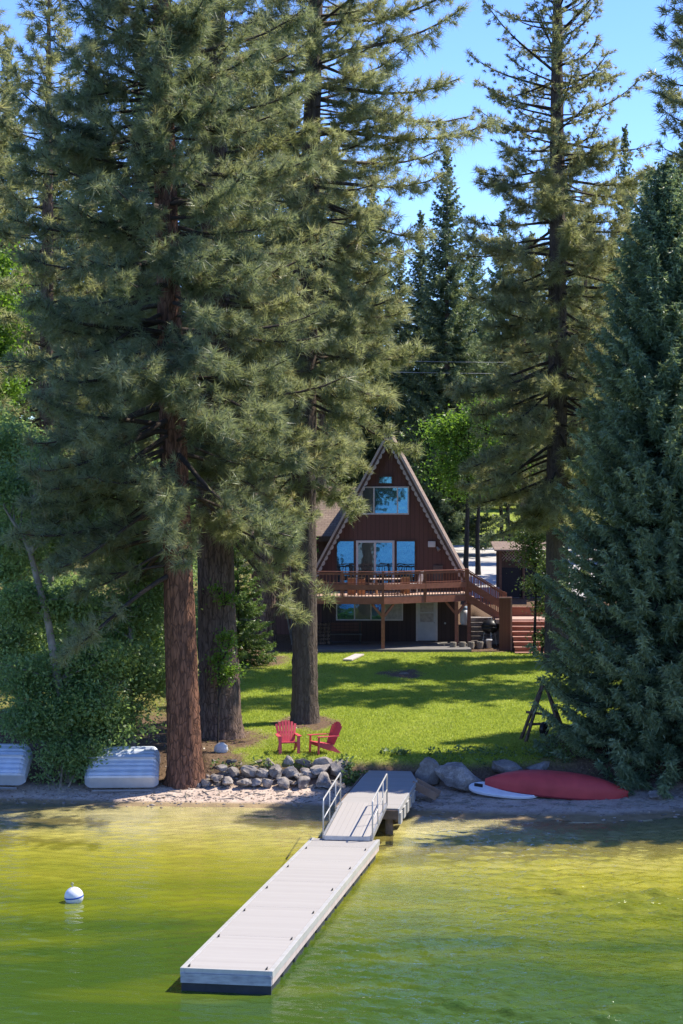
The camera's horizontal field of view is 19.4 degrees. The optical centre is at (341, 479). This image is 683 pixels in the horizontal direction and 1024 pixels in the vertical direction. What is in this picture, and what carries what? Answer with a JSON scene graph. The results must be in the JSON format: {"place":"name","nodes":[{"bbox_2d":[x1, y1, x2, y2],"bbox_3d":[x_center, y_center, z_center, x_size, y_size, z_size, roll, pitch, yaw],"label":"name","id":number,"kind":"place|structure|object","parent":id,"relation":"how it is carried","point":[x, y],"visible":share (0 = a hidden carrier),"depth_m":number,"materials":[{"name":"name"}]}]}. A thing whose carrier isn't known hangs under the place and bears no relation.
{"place":"outdoors","nodes":[
{"label":"outdoors","id":0,"kind":"place"},
{"bbox_2d":[0,651,621,773],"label":"lawn grass","id":1,"kind":"structure","parent":0,"point":[505,689],"depth_m":76.31,"materials":[{"name":"green plant"}]},
{"bbox_2d":[317,622,329,643],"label":"log stack","id":2,"kind":"object","parent":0,"point":[324,633],"visible":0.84,"depth_m":97.90,"materials":[{"name":"brown wood"}]},
{"bbox_2d":[0,802,682,1023],"bbox_3d":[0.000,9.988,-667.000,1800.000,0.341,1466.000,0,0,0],"label":"water","id":3,"kind":"structure","parent":0,"point":[132,933],"depth_m":43.54,"materials":[{"name":"green liquid"}]},
{"bbox_2d":[64,882,83,902],"bbox_3d":[-6.347,9.808,47.393,0.453,0.575,0.453,-7,6,0],"label":"mooring buoy","id":4,"kind":"object","parent":3,"relation":"on","point":[74,894],"visible":1,"depth_m":47.24,"materials":[{"name":"white plastic"}]},
{"bbox_2d":[180,837,379,994],"bbox_3d":[-1.075,9.817,46.114,1.850,0.607,14.480,0,0,9],"label":"floating dock","id":5,"kind":"object","parent":3,"relation":"on","point":[260,939],"visible":0.94,"depth_m":43.38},
{"bbox_2d":[322,773,387,840],"bbox_3d":[0.392,8.894,54.687,1.364,1.291,3.506,0,0,8],"label":"gangway","id":6,"kind":"object","parent":5,"relation":"on","point":[355,821],"visible":1,"depth_m":54.35,"materials":[{"name":"metal"}]},
{"bbox_2d":[0,482,682,873],"bbox_3d":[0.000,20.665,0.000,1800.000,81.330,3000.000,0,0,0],"label":"ground","id":7,"kind":"structure","parent":0,"point":[272,838],"depth_m":60.21,"materials":[{"name":"beige soil"}]},
{"bbox_2d":[0,100,30,418],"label":"pine tree","id":8,"kind":"object","parent":7,"relation":"on","point":[6,285],"visible":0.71,"depth_m":79.54,"materials":[{"name":"green plant"}]},
{"bbox_2d":[0,744,32,789],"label":"rowboat","id":9,"kind":"object","parent":7,"relation":"on","point":[15,763],"visible":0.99,"depth_m":62.67,"materials":[{"name":"metal"}]},
{"bbox_2d":[0,239,41,432],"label":"aspen tree","id":10,"kind":"object","parent":7,"relation":"on","point":[12,386],"visible":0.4,"depth_m":83.73,"materials":[{"name":"green plant"}]},
{"bbox_2d":[0,33,65,587],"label":"fir tree","id":11,"kind":"object","parent":7,"relation":"on","point":[2,180],"visible":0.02,"depth_m":107.71,"materials":[{"name":"green plant"}]},
{"bbox_2d":[0,7,72,456],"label":"pine tree","id":12,"kind":"object","parent":7,"relation":"on","point":[5,112],"visible":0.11,"depth_m":99.95,"materials":[{"name":"green plant"}]},
{"bbox_2d":[0,391,75,702],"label":"alder tree","id":13,"kind":"object","parent":7,"relation":"on","point":[35,640],"visible":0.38,"depth_m":69.67,"materials":[{"name":"green plant"}]},
{"bbox_2d":[20,111,77,425],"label":"fir tree","id":14,"kind":"object","parent":7,"relation":"on","point":[60,192],"depth_m":149.22,"materials":[{"name":"green plant"}]},
{"bbox_2d":[3,418,111,648],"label":"alder tree","id":15,"kind":"object","parent":7,"relation":"on","point":[53,583],"visible":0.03,"depth_m":85.62,"materials":[{"name":"green plant"}]},
{"bbox_2d":[0,0,126,577],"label":"pine tree","id":16,"kind":"object","parent":7,"relation":"on","point":[47,64],"visible":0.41,"depth_m":91.41,"materials":[{"name":"green plant"}]},
{"bbox_2d":[27,724,112,789],"bbox_3d":[-8.536,8.692,62.993,3.149,2.218,2.374,0,0,0],"label":"shrub","id":17,"kind":"object","parent":7,"relation":"on","point":[77,759],"visible":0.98,"depth_m":62.76,"materials":[{"name":"green plant"}]},
{"bbox_2d":[0,427,166,782],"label":"alder tree","id":18,"kind":"object","parent":7,"relation":"on","point":[90,707],"visible":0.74,"depth_m":63.74,"materials":[{"name":"green plant"}]},
{"bbox_2d":[35,59,159,545],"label":"fir tree","id":19,"kind":"object","parent":7,"relation":"on","point":[102,294],"visible":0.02,"depth_m":139.00,"materials":[{"name":"green plant"}]},
{"bbox_2d":[45,435,197,697],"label":"alder tree","id":20,"kind":"object","parent":7,"relation":"on","point":[154,642],"visible":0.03,"depth_m":75.63,"materials":[{"name":"green plant"}]},
{"bbox_2d":[84,746,159,791],"bbox_3d":[-6.897,8.969,62.981,2.300,0.665,1.790,0,34,-2],"label":"rowboat","id":21,"kind":"object","parent":7,"relation":"on","point":[135,767],"visible":0.91,"depth_m":62.56,"materials":[{"name":"metal"}]},
{"bbox_2d":[63,532,202,745],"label":"alder tree","id":22,"kind":"object","parent":7,"relation":"on","point":[146,609],"visible":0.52,"depth_m":65.19,"materials":[{"name":"green plant"}]},
{"bbox_2d":[68,41,197,531],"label":"fir tree","id":23,"kind":"object","parent":7,"relation":"on","point":[136,114],"visible":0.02,"depth_m":145.35,"materials":[{"name":"green plant"}]},
{"bbox_2d":[150,508,197,652],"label":"alder tree","id":24,"kind":"object","parent":7,"relation":"on","point":[196,600],"visible":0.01,"depth_m":82.84,"materials":[{"name":"green plant"}]},
{"bbox_2d":[0,0,365,789],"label":"pine tree","id":25,"kind":"object","parent":7,"relation":"on","point":[160,376],"visible":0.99,"depth_m":61.40,"materials":[{"name":"green plant"}]},
{"bbox_2d":[175,58,202,545],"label":"fir tree","id":26,"kind":"object","parent":7,"relation":"on","point":[181,220],"visible":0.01,"depth_m":149.06,"materials":[{"name":"green plant"}]},
{"bbox_2d":[78,0,359,739],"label":"pine tree","id":27,"kind":"object","parent":7,"relation":"on","point":[218,541],"visible":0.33,"depth_m":67.29,"materials":[{"name":"green plant"}]},
{"bbox_2d":[214,742,227,752],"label":"boulder","id":28,"kind":"object","parent":7,"relation":"on","point":[221,747],"visible":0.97,"depth_m":64.88,"materials":[{"name":"white stone"}]},
{"bbox_2d":[200,578,248,742],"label":"sapling","id":29,"kind":"object","parent":7,"relation":"on","point":[218,660],"visible":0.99,"depth_m":66.79,"materials":[{"name":"green plant"}]},
{"bbox_2d":[221,776,232,785],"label":"rock","id":30,"kind":"object","parent":7,"relation":"on","point":[226,780],"visible":1,"depth_m":62.62,"materials":[{"name":"grey stone"}]},
{"bbox_2d":[227,767,239,776],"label":"rock","id":31,"kind":"object","parent":7,"relation":"on","point":[233,771],"visible":1,"depth_m":63.14,"materials":[{"name":"grey stone"}]},
{"bbox_2d":[188,79,291,546],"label":"fir tree","id":32,"kind":"object","parent":7,"relation":"on","point":[255,336],"visible":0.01,"depth_m":139.00,"materials":[{"name":"green plant"}]},
{"bbox_2d":[240,765,257,776],"bbox_3d":[-2.895,9.218,63.263,0.535,0.391,0.606,7,-14,32],"label":"rock","id":33,"kind":"object","parent":7,"relation":"on","point":[248,770],"visible":1,"depth_m":63.09,"materials":[{"name":"grey stone"}]},
{"bbox_2d":[233,533,278,668],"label":"fir tree","id":34,"kind":"object","parent":7,"relation":"on","point":[245,656],"visible":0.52,"depth_m":89.64,"materials":[{"name":"green plant"}]},
{"bbox_2d":[256,768,268,777],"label":"rock","id":35,"kind":"object","parent":7,"relation":"on","point":[262,773],"visible":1,"depth_m":63.13,"materials":[{"name":"grey stone"}]},
{"bbox_2d":[195,0,344,646],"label":"pine tree","id":36,"kind":"object","parent":7,"relation":"on","point":[269,613],"visible":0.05,"depth_m":97.70,"materials":[{"name":"green plant"}]},
{"bbox_2d":[269,764,281,777],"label":"rock","id":37,"kind":"object","parent":7,"relation":"on","point":[274,770],"visible":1,"depth_m":63.15,"materials":[{"name":"grey stone"}]},
{"bbox_2d":[277,777,289,788],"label":"rock","id":38,"kind":"object","parent":7,"relation":"on","point":[282,782],"visible":1,"depth_m":62.56,"materials":[{"name":"grey stone"}]},
{"bbox_2d":[275,720,301,753],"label":"lawn chair","id":39,"kind":"object","parent":7,"relation":"on","point":[286,738],"visible":1,"depth_m":65.09,"materials":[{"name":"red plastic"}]},
{"bbox_2d":[284,766,298,777],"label":"rock","id":40,"kind":"object","parent":7,"relation":"on","point":[290,771],"visible":1,"depth_m":63.15,"materials":[{"name":"grey stone"}]},
{"bbox_2d":[275,498,319,644],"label":"birch tree","id":41,"kind":"object","parent":7,"relation":"on","point":[290,631],"visible":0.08,"depth_m":98.96,"materials":[{"name":"plant"}]},
{"bbox_2d":[295,759,310,766],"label":"rock","id":42,"kind":"object","parent":7,"relation":"on","point":[299,761],"visible":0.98,"depth_m":63.54,"materials":[{"name":"grey stone"}]},
{"bbox_2d":[297,776,309,788],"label":"rock","id":43,"kind":"object","parent":7,"relation":"on","point":[302,781],"visible":1,"depth_m":62.59,"materials":[{"name":"grey stone"}]},
{"bbox_2d":[300,768,316,777],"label":"rock","id":44,"kind":"object","parent":7,"relation":"on","point":[306,771],"visible":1,"depth_m":63.15,"materials":[{"name":"grey stone"}]},
{"bbox_2d":[263,119,362,486],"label":"fir tree","id":45,"kind":"object","parent":7,"relation":"on","point":[345,478],"depth_m":144.87,"materials":[{"name":"green plant"}]},
{"bbox_2d":[310,764,329,774],"bbox_3d":[-0.670,9.176,63.248,0.645,0.340,0.601,-3,3,16],"label":"rock","id":46,"kind":"object","parent":7,"relation":"on","point":[316,769],"visible":1,"depth_m":63.11,"materials":[{"name":"grey stone"}]},
{"bbox_2d":[313,757,332,764],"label":"rock","id":47,"kind":"object","parent":7,"relation":"on","point":[322,760],"visible":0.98,"depth_m":63.54,"materials":[{"name":"grey stone"}]},
{"bbox_2d":[316,771,330,787],"bbox_3d":[-0.590,9.404,62.763,0.517,0.387,0.888,2,20,-11],"label":"rock","id":48,"kind":"object","parent":7,"relation":"on","point":[323,780],"visible":0.93,"depth_m":62.49,"materials":[{"name":"grey stone"}]},
{"bbox_2d":[307,721,341,754],"bbox_3d":[-0.514,8.328,64.694,0.949,0.984,0.800,0,0,-28],"label":"lawn chair","id":49,"kind":"object","parent":7,"relation":"on","point":[335,730],"visible":1,"depth_m":64.70,"materials":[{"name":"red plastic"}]},
{"bbox_2d":[292,172,367,485],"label":"pine tree","id":50,"kind":"object","parent":7,"relation":"on","point":[321,422],"visible":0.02,"depth_m":125.75,"materials":[{"name":"green plant"}]},
{"bbox_2d":[330,762,345,777],"bbox_3d":[-0.120,9.182,63.330,0.556,0.485,0.496,0,0,3],"label":"rock","id":51,"kind":"object","parent":7,"relation":"on","point":[335,769],"visible":0.94,"depth_m":63.17,"materials":[{"name":"grey stone"}]},
{"bbox_2d":[0,775,682,823],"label":"pebbles","id":52,"kind":"object","parent":7,"relation":"on","point":[210,796],"visible":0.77,"depth_m":61.79,"materials":[{"name":"beige stone"}]},
{"bbox_2d":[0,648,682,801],"bbox_3d":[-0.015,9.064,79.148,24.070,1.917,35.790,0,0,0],"label":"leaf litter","id":53,"kind":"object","parent":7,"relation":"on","point":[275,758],"visible":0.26,"depth_m":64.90,"materials":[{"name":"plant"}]},
{"bbox_2d":[189,0,510,724],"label":"pine tree","id":54,"kind":"object","parent":7,"relation":"on","point":[351,299],"visible":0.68,"depth_m":70.69,"materials":[{"name":"green plant"}]},
{"bbox_2d":[316,118,388,486],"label":"fir tree","id":55,"kind":"object","parent":7,"relation":"on","point":[368,448],"visible":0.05,"depth_m":148.59,"materials":[{"name":"green plant"}]},
{"bbox_2d":[251,430,469,641],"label":"frame house","id":56,"kind":"structure","parent":7,"relation":"on","point":[399,527],"depth_m":99.98,"materials":[{"name":"brown wood"}]},
{"bbox_2d":[336,540,354,582],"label":"window","id":57,"kind":"structure","parent":56,"relation":"in","point":[345,549],"depth_m":100.07,"materials":[{"name":"blue glass"}]},
{"bbox_2d":[336,604,402,620],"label":"window","id":58,"kind":"structure","parent":56,"relation":"in","point":[343,611],"depth_m":100.05,"materials":[{"name":"blue glass"}]},
{"bbox_2d":[356,540,393,582],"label":"sliding door","id":59,"kind":"structure","parent":56,"relation":"in","point":[371,555],"depth_m":100.00,"materials":[{"name":"clear glass"}]},
{"bbox_2d":[361,486,408,514],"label":"window","id":60,"kind":"structure","parent":56,"relation":"in","point":[382,500],"depth_m":99.98,"materials":[{"name":"clear glass"}]},
{"bbox_2d":[378,475,392,484],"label":"window","id":61,"kind":"structure","parent":56,"relation":"in","point":[382,479],"depth_m":99.95,"materials":[{"name":"blue glass"}]},
{"bbox_2d":[395,540,415,581],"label":"window","id":62,"kind":"structure","parent":56,"relation":"in","point":[405,550],"depth_m":99.93,"materials":[{"name":"blue glass"}]},
{"bbox_2d":[418,602,435,640],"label":"door","id":63,"kind":"structure","parent":56,"relation":"in","point":[426,611],"depth_m":99.88,"materials":[{"name":"grey paint"}]},
{"bbox_2d":[334,770,416,846],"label":"shore platform","id":64,"kind":"structure","parent":7,"relation":"on","point":[401,790],"depth_m":59.14,"materials":[{"name":"white metal"}]},
{"bbox_2d":[69,786,682,817],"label":"driftwood","id":65,"kind":"object","parent":7,"relation":"on","point":[629,801],"visible":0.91,"depth_m":60.98,"materials":[{"name":"brown wood"}]},
{"bbox_2d":[356,188,398,469],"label":"fir tree","id":66,"kind":"object","parent":7,"relation":"on","point":[377,236],"visible":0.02,"depth_m":157.60,"materials":[{"name":"green plant"}]},
{"bbox_2d":[361,242,413,476],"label":"fir tree","id":67,"kind":"object","parent":7,"relation":"on","point":[400,280],"visible":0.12,"depth_m":149.59,"materials":[{"name":"green plant"}]},
{"bbox_2d":[414,757,439,784],"bbox_3d":[2.703,9.169,63.064,0.831,0.892,0.679,-3,0,0],"label":"boulder","id":68,"kind":"object","parent":7,"relation":"on","point":[425,772],"visible":0.93,"depth_m":62.84,"materials":[{"name":"grey stone"}]},
{"bbox_2d":[413,778,440,799],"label":"plank ramp","id":69,"kind":"structure","parent":7,"relation":"on","point":[428,790],"depth_m":61.07,"materials":[{"name":"grey wood"}]},
{"bbox_2d":[384,209,472,544],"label":"fir tree","id":70,"kind":"object","parent":7,"relation":"on","point":[415,328],"visible":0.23,"depth_m":141.60,"materials":[{"name":"green plant"}]},
{"bbox_2d":[210,743,678,789],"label":"weeds","id":71,"kind":"object","parent":7,"relation":"on","point":[350,773],"visible":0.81,"depth_m":63.79,"materials":[{"name":"green plant"}]},
{"bbox_2d":[395,143,513,552],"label":"fir tree","id":72,"kind":"object","parent":7,"relation":"on","point":[441,334],"visible":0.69,"depth_m":134.26,"materials":[{"name":"green plant"}]},
{"bbox_2d":[434,762,482,791],"bbox_3d":[3.654,9.250,62.395,1.602,0.824,1.190,2,0,0],"label":"boulder","id":73,"kind":"object","parent":7,"relation":"on","point":[459,776],"visible":0.97,"depth_m":62.14,"materials":[{"name":"grey stone"}]},
{"bbox_2d":[401,392,536,574],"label":"maple tree","id":74,"kind":"object","parent":7,"relation":"on","point":[456,436],"visible":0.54,"depth_m":115.84,"materials":[{"name":"green plant"}]},
{"bbox_2d":[451,226,498,506],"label":"fir tree","id":75,"kind":"object","parent":7,"relation":"on","point":[475,285],"visible":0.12,"depth_m":205.40,"materials":[{"name":"green plant"}]},
{"bbox_2d":[471,617,498,643],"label":"steps","id":76,"kind":"structure","parent":7,"relation":"on","point":[477,633],"depth_m":99.19,"materials":[{"name":"grey stone"}]},
{"bbox_2d":[481,617,498,645],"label":"charcoal grill","id":77,"kind":"object","parent":7,"relation":"on","point":[489,626],"visible":0.98,"depth_m":97.32,"materials":[{"name":"black metal"}]},
{"bbox_2d":[478,210,520,494],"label":"fir tree","id":78,"kind":"object","parent":7,"relation":"on","point":[496,275],"visible":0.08,"depth_m":214.59,"materials":[{"name":"green plant"}]},
{"bbox_2d":[469,782,536,798],"bbox_3d":[5.000,9.506,61.515,2.193,0.200,0.799,4,21,12],"label":"paddle board","id":79,"kind":"object","parent":7,"relation":"on","point":[481,788],"visible":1,"depth_m":61.30,"materials":[{"name":"white plastic"}]},
{"bbox_2d":[499,597,511,650],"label":"wooden post","id":80,"kind":"object","parent":7,"relation":"on","point":[505,623],"visible":0.86,"depth_m":95.96,"materials":[{"name":"brown wood"}]},
{"bbox_2d":[492,759,522,773],"bbox_3d":[5.217,9.099,63.162,0.956,0.487,1.110,3,0,-1],"label":"boulder","id":81,"kind":"object","parent":7,"relation":"on","point":[501,766],"visible":0.78,"depth_m":62.86,"materials":[{"name":"grey stone"}]},
{"bbox_2d":[470,420,546,540],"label":"maple tree","id":82,"kind":"object","parent":7,"relation":"on","point":[501,513],"visible":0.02,"depth_m":137.92,"materials":[{"name":"green plant"}]},
{"bbox_2d":[490,541,545,598],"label":"lattice shed","id":83,"kind":"structure","parent":7,"relation":"on","point":[506,579],"depth_m":108.04,"materials":[{"name":"brown wood"}]},
{"bbox_2d":[488,254,547,540],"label":"pine tree","id":84,"kind":"object","parent":7,"relation":"on","point":[533,379],"visible":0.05,"depth_m":127.62,"materials":[{"name":"green plant"}]},
{"bbox_2d":[492,616,544,653],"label":"garden steps","id":85,"kind":"structure","parent":7,"relation":"on","point":[521,627],"depth_m":96.47,"materials":[{"name":"red wood"}]},
{"bbox_2d":[466,568,506,617],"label":"deck stairs","id":86,"kind":"structure","parent":85,"relation":"on","point":[480,604],"depth_m":97.97,"materials":[{"name":"red wood"}]},
{"bbox_2d":[492,231,547,507],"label":"fir tree","id":87,"kind":"object","parent":7,"relation":"on","point":[530,234],"visible":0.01,"depth_m":201.75,"materials":[{"name":"green plant"}]},
{"bbox_2d":[500,515,570,656],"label":"shrub","id":88,"kind":"object","parent":7,"relation":"on","point":[531,544],"visible":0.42,"depth_m":93.36,"materials":[{"name":"green plant"}]},
{"bbox_2d":[525,761,549,769],"bbox_3d":[6.217,9.133,63.373,0.962,0.427,0.739,-4,0,3],"label":"boulder","id":89,"kind":"object","parent":7,"relation":"on","point":[543,765],"visible":0.54,"depth_m":63.20,"materials":[{"name":"grey stone"}]},
{"bbox_2d":[519,685,562,741],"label":"swing frame","id":90,"kind":"object","parent":7,"relation":"on","point":[531,712],"visible":0.66,"depth_m":67.46,"materials":[{"name":"brown wood"}]},
{"bbox_2d":[539,722,548,734],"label":"tyre swing","id":91,"kind":"object","parent":90,"relation":"hanging from","point":[543,726],"visible":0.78,"depth_m":67.25,"materials":[{"name":"black rubber"}]},
{"bbox_2d":[512,607,571,615],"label":"timber edge","id":92,"kind":"object","parent":7,"relation":"on","point":[516,611],"depth_m":99.50,"materials":[{"name":"red wood"}]},
{"bbox_2d":[442,0,655,663],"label":"pine tree","id":93,"kind":"object","parent":7,"relation":"on","point":[555,204],"visible":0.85,"depth_m":88.58,"materials":[{"name":"green plant"}]},
{"bbox_2d":[504,156,593,530],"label":"fir tree","id":94,"kind":"object","parent":7,"relation":"on","point":[576,422],"visible":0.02,"depth_m":151.31,"materials":[{"name":"green plant"}]},
{"bbox_2d":[485,770,628,799],"bbox_3d":[6.626,9.323,61.545,4.431,0.689,1.130,4,7,5],"label":"canoe","id":95,"kind":"object","parent":7,"relation":"on","point":[558,784],"visible":1,"depth_m":61.18,"materials":[{"name":"red plastic"}]},
{"bbox_2d":[543,209,613,573],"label":"pine tree","id":96,"kind":"object","parent":7,"relation":"on","point":[575,322],"visible":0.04,"depth_m":115.86,"materials":[{"name":"green plant"}]},
{"bbox_2d":[571,205,606,530],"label":"fir tree","id":97,"kind":"object","parent":7,"relation":"on","point":[594,294],"visible":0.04,"depth_m":159.51,"materials":[{"name":"green plant"}]},
{"bbox_2d":[524,157,682,799],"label":"spruce tree","id":98,"kind":"object","parent":7,"relation":"on","point":[631,638],"visible":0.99,"depth_m":63.52,"materials":[{"name":"green plant"}]},
{"bbox_2d":[589,124,639,522],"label":"fir tree","id":99,"kind":"object","parent":7,"relation":"on","point":[626,144],"visible":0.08,"depth_m":127.86,"materials":[{"name":"green plant"}]},
{"bbox_2d":[618,0,682,429],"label":"pine tree","id":100,"kind":"object","parent":7,"relation":"on","point":[670,96],"visible":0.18,"depth_m":84.01,"materials":[{"name":"green plant"}]},
{"bbox_2d":[648,791,662,799],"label":"boulder","id":101,"kind":"object","parent":7,"relation":"on","point":[653,795],"visible":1,"depth_m":61.17,"materials":[{"name":"grey stone"}]},
{"bbox_2d":[0,0,682,419],"label":"sky","id":102,"kind":"structure","parent":0,"point":[626,25],"materials":[{"name":"blue"}]},
{"bbox_2d":[348,577,364,594],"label":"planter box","id":103,"kind":"object","parent":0,"point":[349,581],"visible":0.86,"depth_m":96.26,"materials":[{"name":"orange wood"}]},
{"bbox_2d":[317,641,471,651],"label":"patio","id":104,"kind":"structure","parent":0,"point":[375,646],"depth_m":96.36,"materials":[{"name":"grey concrete"}]},
{"bbox_2d":[329,622,361,642],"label":"bench","id":105,"kind":"object","parent":104,"relation":"on","point":[359,629],"visible":0.8,"depth_m":99.26,"materials":[{"name":"brown wood"}]},
{"bbox_2d":[290,569,470,648],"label":"raised deck","id":106,"kind":"structure","parent":104,"relation":"on","point":[393,598],"depth_m":96.02,"materials":[{"name":"red wood"}]},
{"bbox_2d":[458,606,466,642],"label":"gas cylinder","id":107,"kind":"object","parent":104,"relation":"on","point":[462,631],"visible":0.64,"depth_m":99.00,"materials":[{"name":"white metal"}]},
{"bbox_2d":[453,545,602,597],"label":"driveway","id":108,"kind":"structure","parent":0,"point":[488,563],"depth_m":124.92,"materials":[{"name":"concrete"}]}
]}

